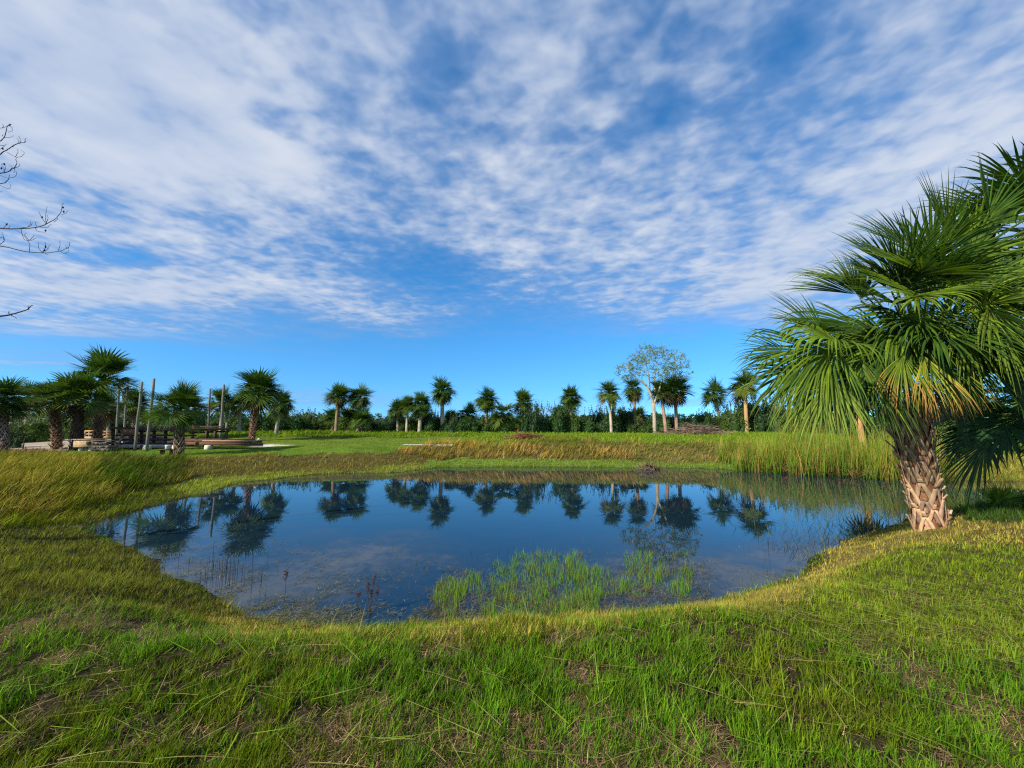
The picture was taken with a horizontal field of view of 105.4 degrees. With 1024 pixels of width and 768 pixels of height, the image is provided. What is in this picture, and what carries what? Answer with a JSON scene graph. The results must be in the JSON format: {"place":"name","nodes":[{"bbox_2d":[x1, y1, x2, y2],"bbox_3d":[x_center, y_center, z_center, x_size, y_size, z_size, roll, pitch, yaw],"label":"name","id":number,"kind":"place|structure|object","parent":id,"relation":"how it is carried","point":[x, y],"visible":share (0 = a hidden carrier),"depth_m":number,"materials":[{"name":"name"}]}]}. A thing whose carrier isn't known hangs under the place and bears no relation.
{"place":"outdoors","nodes":[
{"label":"outdoors","id":0,"kind":"place"},
{"bbox_2d":[0,432,1023,767],"bbox_3d":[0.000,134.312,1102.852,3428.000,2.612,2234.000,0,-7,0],"label":"ground","id":1,"kind":"structure","parent":0,"point":[218,668],"depth_m":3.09,"materials":[{"name":"plant"}]},
{"bbox_2d":[8,424,24,447],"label":"shrub","id":2,"kind":"object","parent":1,"relation":"on","point":[16,442],"visible":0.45,"depth_m":27.75,"materials":[{"name":"green plant"}]},
{"bbox_2d":[0,375,40,451],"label":"cabbage palm","id":3,"kind":"object","parent":1,"relation":"on","point":[16,407],"visible":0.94,"depth_m":23.99,"materials":[{"name":"plant"}]},
{"bbox_2d":[8,379,44,423],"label":"cabbage palm","id":4,"kind":"object","parent":1,"relation":"on","point":[24,392],"visible":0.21,"depth_m":39.77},
{"bbox_2d":[0,124,69,318],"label":"bare tree","id":5,"kind":"object","parent":1,"relation":"on","point":[2,148],"visible":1,"depth_m":6.48,"materials":[{"name":"brown plant"}]},
{"bbox_2d":[9,417,68,442],"bbox_3d":[-40.988,4.199,32.685,2.658,3.406,5.011,-3,-8,24],"label":"shrub","id":6,"kind":"object","parent":1,"relation":"on","point":[37,431],"visible":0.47,"depth_m":33.03,"materials":[{"name":"green plant"}]},
{"bbox_2d":[21,378,92,449],"bbox_3d":[-31.744,2.078,26.925,4.891,5.335,4.221,0,-7,0],"label":"cabbage palm","id":7,"kind":"object","parent":1,"relation":"on","point":[56,440],"visible":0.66,"depth_m":26.55,"materials":[{"name":"plant"}]},
{"bbox_2d":[29,365,120,450],"bbox_3d":[-28.888,1.553,25.954,3.842,6.136,4.326,-6,-9,42],"label":"cabbage palm","id":8,"kind":"object","parent":1,"relation":"on","point":[77,387],"visible":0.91,"depth_m":25.75,"materials":[{"name":"plant"}]},
{"bbox_2d":[62,421,105,438],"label":"shrub","id":9,"kind":"object","parent":1,"relation":"on","point":[68,429],"visible":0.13,"depth_m":37.01,"materials":[{"name":"green plant"}]},
{"bbox_2d":[71,439,106,450],"bbox_3d":[-27.142,3.941,25.008,1.541,0.843,0.720,0,-7,0],"label":"plank box","id":10,"kind":"object","parent":1,"relation":"on","point":[81,444],"visible":0.75,"depth_m":24.73,"materials":[{"name":"wood"}]},
{"bbox_2d":[0,445,194,528],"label":"tall grass","id":11,"kind":"structure","parent":1,"relation":"on","point":[29,465],"depth_m":12.46,"materials":[{"name":"plant"}]},
{"bbox_2d":[84,430,110,438],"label":"wooden crate wall","id":12,"kind":"structure","parent":1,"relation":"on","point":[89,433],"depth_m":30.68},
{"bbox_2d":[91,440,117,450],"bbox_3d":[-26.030,3.934,24.908,1.161,0.694,0.600,0,-7,0],"label":"firewood stack","id":13,"kind":"object","parent":1,"relation":"on","point":[99,446],"visible":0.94,"depth_m":24.68,"materials":[{"name":"wood"}]},
{"bbox_2d":[61,342,151,438],"bbox_3d":[-30.489,0.896,29.283,5.745,7.938,5.469,0,-7,0],"label":"cabbage palm","id":14,"kind":"object","parent":1,"relation":"on","point":[112,362],"visible":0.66,"depth_m":28.83,"materials":[{"name":"plant"}]},
{"bbox_2d":[90,392,123,438],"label":"cabbage palm","id":15,"kind":"object","parent":1,"relation":"on","point":[110,416],"visible":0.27,"depth_m":35.83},
{"bbox_2d":[115,389,119,438],"bbox_3d":[-34.310,2.639,33.924,0.429,5.058,0.178,0,-7,0],"label":"pole","id":16,"kind":"object","parent":1,"relation":"on","point":[117,416],"visible":0.6,"depth_m":33.87,"materials":[{"name":"grey wood"}]},
{"bbox_2d":[105,414,131,432],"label":"shrub","id":17,"kind":"object","parent":1,"relation":"on","point":[121,422],"visible":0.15,"depth_m":44.73,"materials":[{"name":"green plant"}]},
{"bbox_2d":[123,385,128,437],"bbox_3d":[-32.645,2.568,32.928,0.379,5.012,0.175,0,-7,0],"label":"pole","id":18,"kind":"object","parent":1,"relation":"on","point":[125,416],"visible":0.42,"depth_m":32.88,"materials":[{"name":"grey wood"}]},
{"bbox_2d":[116,386,153,431],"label":"cabbage palm","id":19,"kind":"object","parent":1,"relation":"on","point":[133,412],"visible":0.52,"depth_m":39.62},
{"bbox_2d":[133,382,142,450],"bbox_3d":[-24.835,2.281,25.904,0.216,4.870,0.188,0,-7,0],"label":"pole","id":20,"kind":"object","parent":1,"relation":"on","point":[137,420],"visible":0.84,"depth_m":25.86,"materials":[{"name":"grey wood"}]},
{"bbox_2d":[145,378,154,451],"bbox_3d":[-23.578,2.140,25.424,0.228,5.045,0.180,0,-7,0],"label":"pole","id":21,"kind":"object","parent":1,"relation":"on","point":[149,424],"visible":0.61,"depth_m":25.30,"materials":[{"name":"grey wood"}]},
{"bbox_2d":[138,406,173,432],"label":"shrub","id":22,"kind":"object","parent":1,"relation":"on","point":[146,424],"visible":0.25,"depth_m":45.53,"materials":[{"name":"green plant"}]},
{"bbox_2d":[157,449,173,454],"bbox_3d":[-20.610,4.053,23.282,0.750,0.320,0.450,1,-7,-6],"label":"table","id":23,"kind":"object","parent":1,"relation":"on","point":[161,451],"visible":0.69,"depth_m":23.16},
{"bbox_2d":[109,425,230,447],"bbox_3d":[-25.367,3.851,28.635,8.924,1.605,1.879,0,-7,0],"label":"timber structure","id":24,"kind":"object","parent":1,"relation":"on","point":[129,432],"visible":0.79,"depth_m":28.66,"materials":[{"name":"wood"}]},
{"bbox_2d":[132,377,214,454],"bbox_3d":[-20.430,1.960,23.665,4.236,5.053,4.200,0,-7,0],"label":"cabbage palm","id":25,"kind":"object","parent":1,"relation":"on","point":[182,396],"visible":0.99,"depth_m":23.35,"materials":[{"name":"plant"}]},
{"bbox_2d":[173,408,217,431],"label":"shrub","id":26,"kind":"object","parent":1,"relation":"on","point":[205,420],"visible":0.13,"depth_m":45.08,"materials":[{"name":"green plant"}]},
{"bbox_2d":[140,439,262,449],"bbox_3d":[-21.442,4.228,27.373,8.408,0.767,1.594,0,-7,0],"label":"timber stack","id":27,"kind":"object","parent":1,"relation":"on","point":[207,444],"visible":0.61,"depth_m":26.79,"materials":[{"name":"wood"}]},
{"bbox_2d":[207,388,210,434],"bbox_3d":[-26.757,2.662,34.430,0.378,4.565,0.184,0,-7,0],"label":"pole","id":28,"kind":"object","parent":1,"relation":"on","point":[209,401],"visible":0.72,"depth_m":34.43,"materials":[{"name":"grey wood"}]},
{"bbox_2d":[200,383,239,432],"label":"cabbage palm","id":29,"kind":"object","parent":1,"relation":"on","point":[217,394],"visible":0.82,"depth_m":37.67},
{"bbox_2d":[219,384,224,438],"bbox_3d":[-23.008,2.415,30.937,0.263,4.786,0.198,0,-7,0],"label":"pole","id":30,"kind":"object","parent":1,"relation":"on","point":[222,410],"visible":0.7,"depth_m":30.93,"materials":[{"name":"grey wood"}]},
{"bbox_2d":[205,413,247,430],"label":"shrub","id":31,"kind":"object","parent":1,"relation":"on","point":[214,422],"visible":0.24,"depth_m":43.02,"materials":[{"name":"green plant"}]},
{"bbox_2d":[219,390,246,432],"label":"cabbage palm","id":32,"kind":"object","parent":1,"relation":"on","point":[238,412],"visible":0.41,"depth_m":38.62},
{"bbox_2d":[230,365,286,439],"bbox_3d":[-20.331,1.580,31.015,4.371,6.342,4.462,0,-7,0],"label":"cabbage palm","id":33,"kind":"object","parent":1,"relation":"on","point":[259,392],"visible":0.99,"depth_m":30.64,"materials":[{"name":"plant"}]},
{"bbox_2d":[231,409,288,432],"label":"shrub","id":34,"kind":"object","parent":1,"relation":"on","point":[266,424],"visible":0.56,"depth_m":43.08,"materials":[{"name":"green plant"}]},
{"bbox_2d":[264,388,297,434],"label":"cabbage palm","id":35,"kind":"object","parent":1,"relation":"on","point":[281,411],"visible":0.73,"depth_m":35.62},
{"bbox_2d":[265,412,312,430],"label":"shrub","id":36,"kind":"object","parent":1,"relation":"on","point":[297,421],"visible":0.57,"depth_m":45.83,"materials":[{"name":"green plant"}]},
{"bbox_2d":[289,407,330,430],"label":"shrub","id":37,"kind":"object","parent":1,"relation":"on","point":[316,425],"visible":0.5,"depth_m":47.55,"materials":[{"name":"green plant"}]},
{"bbox_2d":[318,407,343,430],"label":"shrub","id":38,"kind":"object","parent":1,"relation":"on","point":[330,413],"visible":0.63,"depth_m":46.29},
{"bbox_2d":[322,380,352,431],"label":"cabbage palm","id":39,"kind":"object","parent":1,"relation":"on","point":[336,395],"visible":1,"depth_m":43.73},
{"bbox_2d":[328,406,363,431],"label":"shrub","id":40,"kind":"object","parent":1,"relation":"on","point":[346,412],"visible":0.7,"depth_m":45.07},
{"bbox_2d":[344,381,376,431],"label":"cabbage palm","id":41,"kind":"object","parent":1,"relation":"on","point":[356,394],"visible":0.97,"depth_m":44.79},
{"bbox_2d":[347,406,376,431],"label":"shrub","id":42,"kind":"object","parent":1,"relation":"on","point":[361,417],"visible":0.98,"depth_m":43.45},
{"bbox_2d":[353,415,392,431],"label":"shrub","id":43,"kind":"object","parent":1,"relation":"on","point":[373,425],"visible":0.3,"depth_m":49.12,"materials":[{"name":"green plant"}]},
{"bbox_2d":[375,417,404,431],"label":"shrub","id":44,"kind":"object","parent":1,"relation":"on","point":[380,427],"visible":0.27,"depth_m":48.27,"materials":[{"name":"green plant"}]},
{"bbox_2d":[386,398,404,431],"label":"cabbage palm","id":45,"kind":"object","parent":1,"relation":"on","point":[395,404],"visible":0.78,"depth_m":45.57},
{"bbox_2d":[396,394,415,431],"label":"cabbage palm","id":46,"kind":"object","parent":1,"relation":"on","point":[407,400],"visible":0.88,"depth_m":44.61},
{"bbox_2d":[396,415,417,432],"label":"shrub","id":47,"kind":"object","parent":1,"relation":"on","point":[412,425],"visible":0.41,"depth_m":45.86,"materials":[{"name":"green plant"}]},
{"bbox_2d":[407,391,433,431],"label":"cabbage palm","id":48,"kind":"object","parent":1,"relation":"on","point":[421,408],"visible":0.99,"depth_m":44.52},
{"bbox_2d":[417,408,443,432],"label":"shrub","id":49,"kind":"object","parent":1,"relation":"on","point":[430,422],"visible":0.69,"depth_m":45.67,"materials":[{"name":"green plant"}]},
{"bbox_2d":[9,406,873,430],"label":"woods","id":50,"kind":"object","parent":1,"relation":"on","point":[693,419],"visible":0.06,"depth_m":86.75,"materials":[{"name":"green plant"}]},
{"bbox_2d":[428,375,459,426],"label":"cabbage palm","id":51,"kind":"object","parent":1,"relation":"on","point":[441,397],"visible":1,"depth_m":45.65,"materials":[{"name":"plant"}]},
{"bbox_2d":[442,413,461,432],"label":"shrub","id":52,"kind":"object","parent":1,"relation":"on","point":[450,427],"visible":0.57,"depth_m":44.08,"materials":[{"name":"green plant"}]},
{"bbox_2d":[444,410,464,423],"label":"cabbage palm","id":53,"kind":"object","parent":1,"relation":"on","point":[448,414],"visible":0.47,"depth_m":46.34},
{"bbox_2d":[456,401,480,419],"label":"cabbage palm","id":54,"kind":"object","parent":1,"relation":"on","point":[470,409],"visible":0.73,"depth_m":47.75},
{"bbox_2d":[453,414,484,432],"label":"shrub","id":55,"kind":"object","parent":1,"relation":"on","point":[471,424],"visible":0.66,"depth_m":43.07,"materials":[{"name":"green plant"}]},
{"bbox_2d":[473,385,498,421],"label":"cabbage palm","id":56,"kind":"object","parent":1,"relation":"on","point":[486,402],"visible":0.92,"depth_m":45.70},
{"bbox_2d":[478,414,499,432],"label":"shrub","id":57,"kind":"object","parent":1,"relation":"on","point":[485,426],"visible":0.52,"depth_m":43.68,"materials":[{"name":"green plant"}]},
{"bbox_2d":[488,400,518,430],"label":"cabbage palm","id":58,"kind":"object","parent":1,"relation":"on","point":[504,419],"visible":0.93,"depth_m":43.38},
{"bbox_2d":[498,423,522,432],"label":"shrub","id":59,"kind":"object","parent":1,"relation":"on","point":[507,428],"visible":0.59,"depth_m":42.54,"materials":[{"name":"green plant"}]},
{"bbox_2d":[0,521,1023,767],"bbox_3d":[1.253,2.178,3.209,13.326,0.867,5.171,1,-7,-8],"label":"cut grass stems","id":60,"kind":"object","parent":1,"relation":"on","point":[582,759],"visible":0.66,"depth_m":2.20,"materials":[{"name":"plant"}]},
{"bbox_2d":[0,600,1023,767],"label":"broad grass","id":61,"kind":"structure","parent":1,"relation":"on","point":[612,741],"depth_m":2.32,"materials":[{"name":"plant"}]},
{"bbox_2d":[512,418,522,431],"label":"cabbage palm","id":62,"kind":"object","parent":1,"relation":"on","point":[517,423],"visible":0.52,"depth_m":42.51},
{"bbox_2d":[513,386,536,417],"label":"cabbage palm","id":63,"kind":"object","parent":1,"relation":"on","point":[524,397],"visible":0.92,"depth_m":44.65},
{"bbox_2d":[502,431,548,439],"bbox_3d":[1.381,4.299,31.840,5.024,0.889,2.110,1,-7,-8],"label":"brush pile","id":64,"kind":"object","parent":1,"relation":"on","point":[524,435],"visible":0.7,"depth_m":31.39,"materials":[{"name":"brown plant"}]},
{"bbox_2d":[45,428,1023,496],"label":"field grass","id":65,"kind":"structure","parent":1,"relation":"on","point":[615,437],"depth_m":26.52,"materials":[{"name":"plant"}]},
{"bbox_2d":[521,401,548,432],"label":"shrub","id":66,"kind":"object","parent":1,"relation":"on","point":[530,422],"visible":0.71,"depth_m":41.30,"materials":[{"name":"green plant"}]},
{"bbox_2d":[533,401,570,432],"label":"shrub","id":67,"kind":"object","parent":1,"relation":"on","point":[556,422],"visible":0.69,"depth_m":42.37,"materials":[{"name":"green plant"}]},
{"bbox_2d":[549,406,580,432],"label":"shrub","id":68,"kind":"object","parent":1,"relation":"on","point":[573,421],"visible":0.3,"depth_m":42.78,"materials":[{"name":"green plant"}]},
{"bbox_2d":[554,401,579,417],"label":"cabbage palm","id":69,"kind":"object","parent":1,"relation":"on","point":[574,411],"visible":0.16,"depth_m":46.53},
{"bbox_2d":[555,382,586,414],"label":"cabbage palm","id":70,"kind":"object","parent":1,"relation":"on","point":[570,401],"visible":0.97,"depth_m":43.60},
{"bbox_2d":[579,415,600,433],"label":"shrub","id":71,"kind":"object","parent":1,"relation":"on","point":[587,426],"visible":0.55,"depth_m":42.62,"materials":[{"name":"green plant"}]},
{"bbox_2d":[581,404,617,432],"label":"shrub","id":72,"kind":"object","parent":1,"relation":"on","point":[600,423],"visible":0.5,"depth_m":45.14,"materials":[{"name":"green plant"}]},
{"bbox_2d":[590,378,622,432],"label":"cabbage palm","id":73,"kind":"object","parent":1,"relation":"on","point":[611,397],"visible":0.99,"depth_m":42.63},
{"bbox_2d":[604,404,635,432],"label":"shrub","id":74,"kind":"object","parent":1,"relation":"on","point":[624,417],"visible":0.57,"depth_m":45.61,"materials":[{"name":"green plant"}]},
{"bbox_2d":[620,377,645,425],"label":"cabbage palm","id":75,"kind":"object","parent":1,"relation":"on","point":[632,393],"visible":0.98,"depth_m":45.89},
{"bbox_2d":[627,404,650,423],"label":"cabbage palm","id":76,"kind":"object","parent":1,"relation":"on","point":[640,412],"visible":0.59,"depth_m":49.44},
{"bbox_2d":[624,417,658,433],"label":"shrub","id":77,"kind":"object","parent":1,"relation":"on","point":[644,427],"visible":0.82,"depth_m":43.31,"materials":[{"name":"green plant"}]},
{"bbox_2d":[633,461,666,469],"bbox_3d":[7.926,4.881,22.605,3.080,0.871,1.430,0,-7,0],"label":"brush pile","id":78,"kind":"object","parent":1,"relation":"on","point":[651,466],"visible":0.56,"depth_m":22.51,"materials":[{"name":"brown plant"}]},
{"bbox_2d":[615,343,693,433],"bbox_3d":[15.906,0.409,42.621,8.759,10.426,5.327,3,-8,-27],"label":"leafy tree","id":79,"kind":"object","parent":1,"relation":"on","point":[672,369],"visible":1,"depth_m":42.62,"materials":[{"name":"green plant"}]},
{"bbox_2d":[647,378,673,431],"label":"cabbage palm","id":80,"kind":"object","parent":1,"relation":"on","point":[664,394],"visible":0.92,"depth_m":42.78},
{"bbox_2d":[644,414,688,432],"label":"shrub","id":81,"kind":"object","parent":1,"relation":"on","point":[659,424],"visible":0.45,"depth_m":44.98,"materials":[{"name":"green plant"}]},
{"bbox_2d":[658,373,695,431],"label":"cabbage palm","id":82,"kind":"object","parent":1,"relation":"on","point":[677,384],"visible":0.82,"depth_m":43.67,"materials":[{"name":"plant"}]},
{"bbox_2d":[673,416,699,431],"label":"shrub","id":83,"kind":"object","parent":1,"relation":"on","point":[689,421],"visible":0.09,"depth_m":44.77,"materials":[{"name":"green plant"}]},
{"bbox_2d":[643,422,737,434],"bbox_3d":[18.518,4.472,38.786,10.841,1.384,5.278,0,-7,0],"label":"brush pile","id":84,"kind":"object","parent":1,"relation":"on","point":[691,429],"visible":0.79,"depth_m":38.32,"materials":[{"name":"brown plant"}]},
{"bbox_2d":[695,408,719,431],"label":"shrub","id":85,"kind":"object","parent":1,"relation":"on","point":[705,420],"visible":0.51,"depth_m":44.55,"materials":[{"name":"green plant"}]},
{"bbox_2d":[699,375,729,415],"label":"cabbage palm","id":86,"kind":"object","parent":1,"relation":"on","point":[715,397],"visible":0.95,"depth_m":45.84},
{"bbox_2d":[696,404,760,432],"bbox_3d":[24.632,4.528,44.658,3.387,4.371,6.610,6,-9,-42],"label":"shrub","id":87,"kind":"object","parent":1,"relation":"on","point":[731,421],"visible":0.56,"depth_m":43.37,"materials":[{"name":"green plant"}]},
{"bbox_2d":[723,369,761,431],"bbox_3d":[25.781,1.696,42.968,4.599,7.640,4.326,0,-7,0],"label":"cabbage palm","id":88,"kind":"object","parent":1,"relation":"on","point":[746,374],"visible":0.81,"depth_m":42.91,"materials":[{"name":"plant"}]},
{"bbox_2d":[722,398,766,431],"bbox_3d":[27.256,4.342,44.803,6.550,6.291,3.508,1,-7,-11],"label":"shrub","id":89,"kind":"object","parent":1,"relation":"on","point":[742,409],"visible":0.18,"depth_m":44.60,"materials":[{"name":"green plant"}]},
{"bbox_2d":[736,392,792,432],"bbox_3d":[28.923,4.214,43.990,7.584,6.367,3.951,-7,-9,43],"label":"shrub","id":90,"kind":"object","parent":1,"relation":"on","point":[759,418],"visible":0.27,"depth_m":43.36,"materials":[{"name":"green plant"}]},
{"bbox_2d":[763,394,815,432],"bbox_3d":[30.360,3.930,41.672,5.683,6.729,3.181,-4,-8,31],"label":"shrub","id":91,"kind":"object","parent":1,"relation":"on","point":[772,428],"visible":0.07,"depth_m":42.45,"materials":[{"name":"green plant"}]},
{"bbox_2d":[776,407,846,433],"bbox_3d":[31.358,3.928,39.658,8.237,4.876,4.221,-2,-7,18],"label":"shrub","id":92,"kind":"object","parent":1,"relation":"on","point":[784,419],"visible":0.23,"depth_m":39.26,"materials":[{"name":"green plant"}]},
{"bbox_2d":[831,415,869,436],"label":"shrub","id":93,"kind":"object","parent":1,"relation":"on","point":[849,428],"visible":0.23,"depth_m":35.94,"materials":[{"name":"green plant"}]},
{"bbox_2d":[832,371,880,447],"bbox_3d":[21.028,1.161,24.110,3.665,6.218,4.088,0,-7,0],"label":"cabbage palm","id":94,"kind":"object","parent":1,"relation":"on","point":[860,423],"visible":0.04,"depth_m":23.72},
{"bbox_2d":[732,153,1023,532],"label":"cabbage palm","id":95,"kind":"object","parent":1,"relation":"on","point":[895,352],"visible":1,"depth_m":6.10,"materials":[{"name":"green plant"}]},
{"bbox_2d":[865,413,891,438],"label":"shrub","id":96,"kind":"object","parent":1,"relation":"on","point":[878,426],"visible":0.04,"depth_m":33.99,"materials":[{"name":"green plant"}]},
{"bbox_2d":[929,401,988,442],"bbox_3d":[35.051,3.182,30.978,7.196,6.188,3.688,-6,-9,39],"label":"shrub","id":97,"kind":"object","parent":1,"relation":"on","point":[939,429],"visible":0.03,"depth_m":30.48,"materials":[{"name":"green plant"}]},
{"bbox_2d":[911,323,1023,505],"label":"cabbage palm","id":98,"kind":"object","parent":1,"relation":"on","point":[987,448],"visible":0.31,"depth_m":8.62,"materials":[{"name":"green plant"}]},
{"bbox_2d":[914,136,1023,327],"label":"cabbage palm","id":99,"kind":"object","parent":1,"relation":"on","point":[999,173],"visible":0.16,"depth_m":8.20,"materials":[{"name":"green plant"}]},
{"bbox_2d":[931,398,1016,440],"bbox_3d":[37.506,3.339,29.812,9.341,6.370,5.003,-1,-7,8],"label":"shrub","id":100,"kind":"object","parent":1,"relation":"on","point":[990,408],"visible":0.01,"depth_m":30.16,"materials":[{"name":"green plant"}]},
{"bbox_2d":[937,384,1023,455],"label":"shrub","id":101,"kind":"object","parent":1,"relation":"on","point":[1020,448],"visible":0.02,"depth_m":23.12,"materials":[{"name":"green plant"}]},
{"bbox_2d":[980,482,1023,506],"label":"palmetto seedling","id":102,"kind":"object","parent":1,"relation":"on","point":[996,494],"visible":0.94,"depth_m":7.54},
{"bbox_2d":[0,0,1023,418],"label":"sky","id":103,"kind":"structure","parent":0,"point":[391,197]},
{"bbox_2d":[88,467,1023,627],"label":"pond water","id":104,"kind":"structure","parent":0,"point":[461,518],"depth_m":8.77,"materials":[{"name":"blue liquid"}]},
{"bbox_2d":[283,569,288,607],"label":"seedhead stalk","id":105,"kind":"object","parent":104,"relation":"in","point":[285,571],"visible":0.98,"depth_m":4.91,"materials":[{"name":"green plant"}]},
{"bbox_2d":[365,573,379,613],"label":"seedhead stalk","id":106,"kind":"object","parent":104,"relation":"in","point":[371,594],"visible":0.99,"depth_m":4.74,"materials":[{"name":"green plant"}]},
{"bbox_2d":[105,498,960,628],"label":"water weeds","id":107,"kind":"object","parent":104,"relation":"on","point":[339,623],"visible":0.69,"depth_m":5.23,"materials":[{"name":"green plant"}]},
{"bbox_2d":[381,539,811,618],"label":"emergent grass","id":108,"kind":"structure","parent":104,"relation":"on","point":[585,589],"depth_m":5.57,"materials":[{"name":"plant"}]},
{"bbox_2d":[713,418,962,482],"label":"cattails","id":109,"kind":"object","parent":104,"relation":"on","point":[878,460],"visible":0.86,"depth_m":20.06,"materials":[{"name":"green plant"}]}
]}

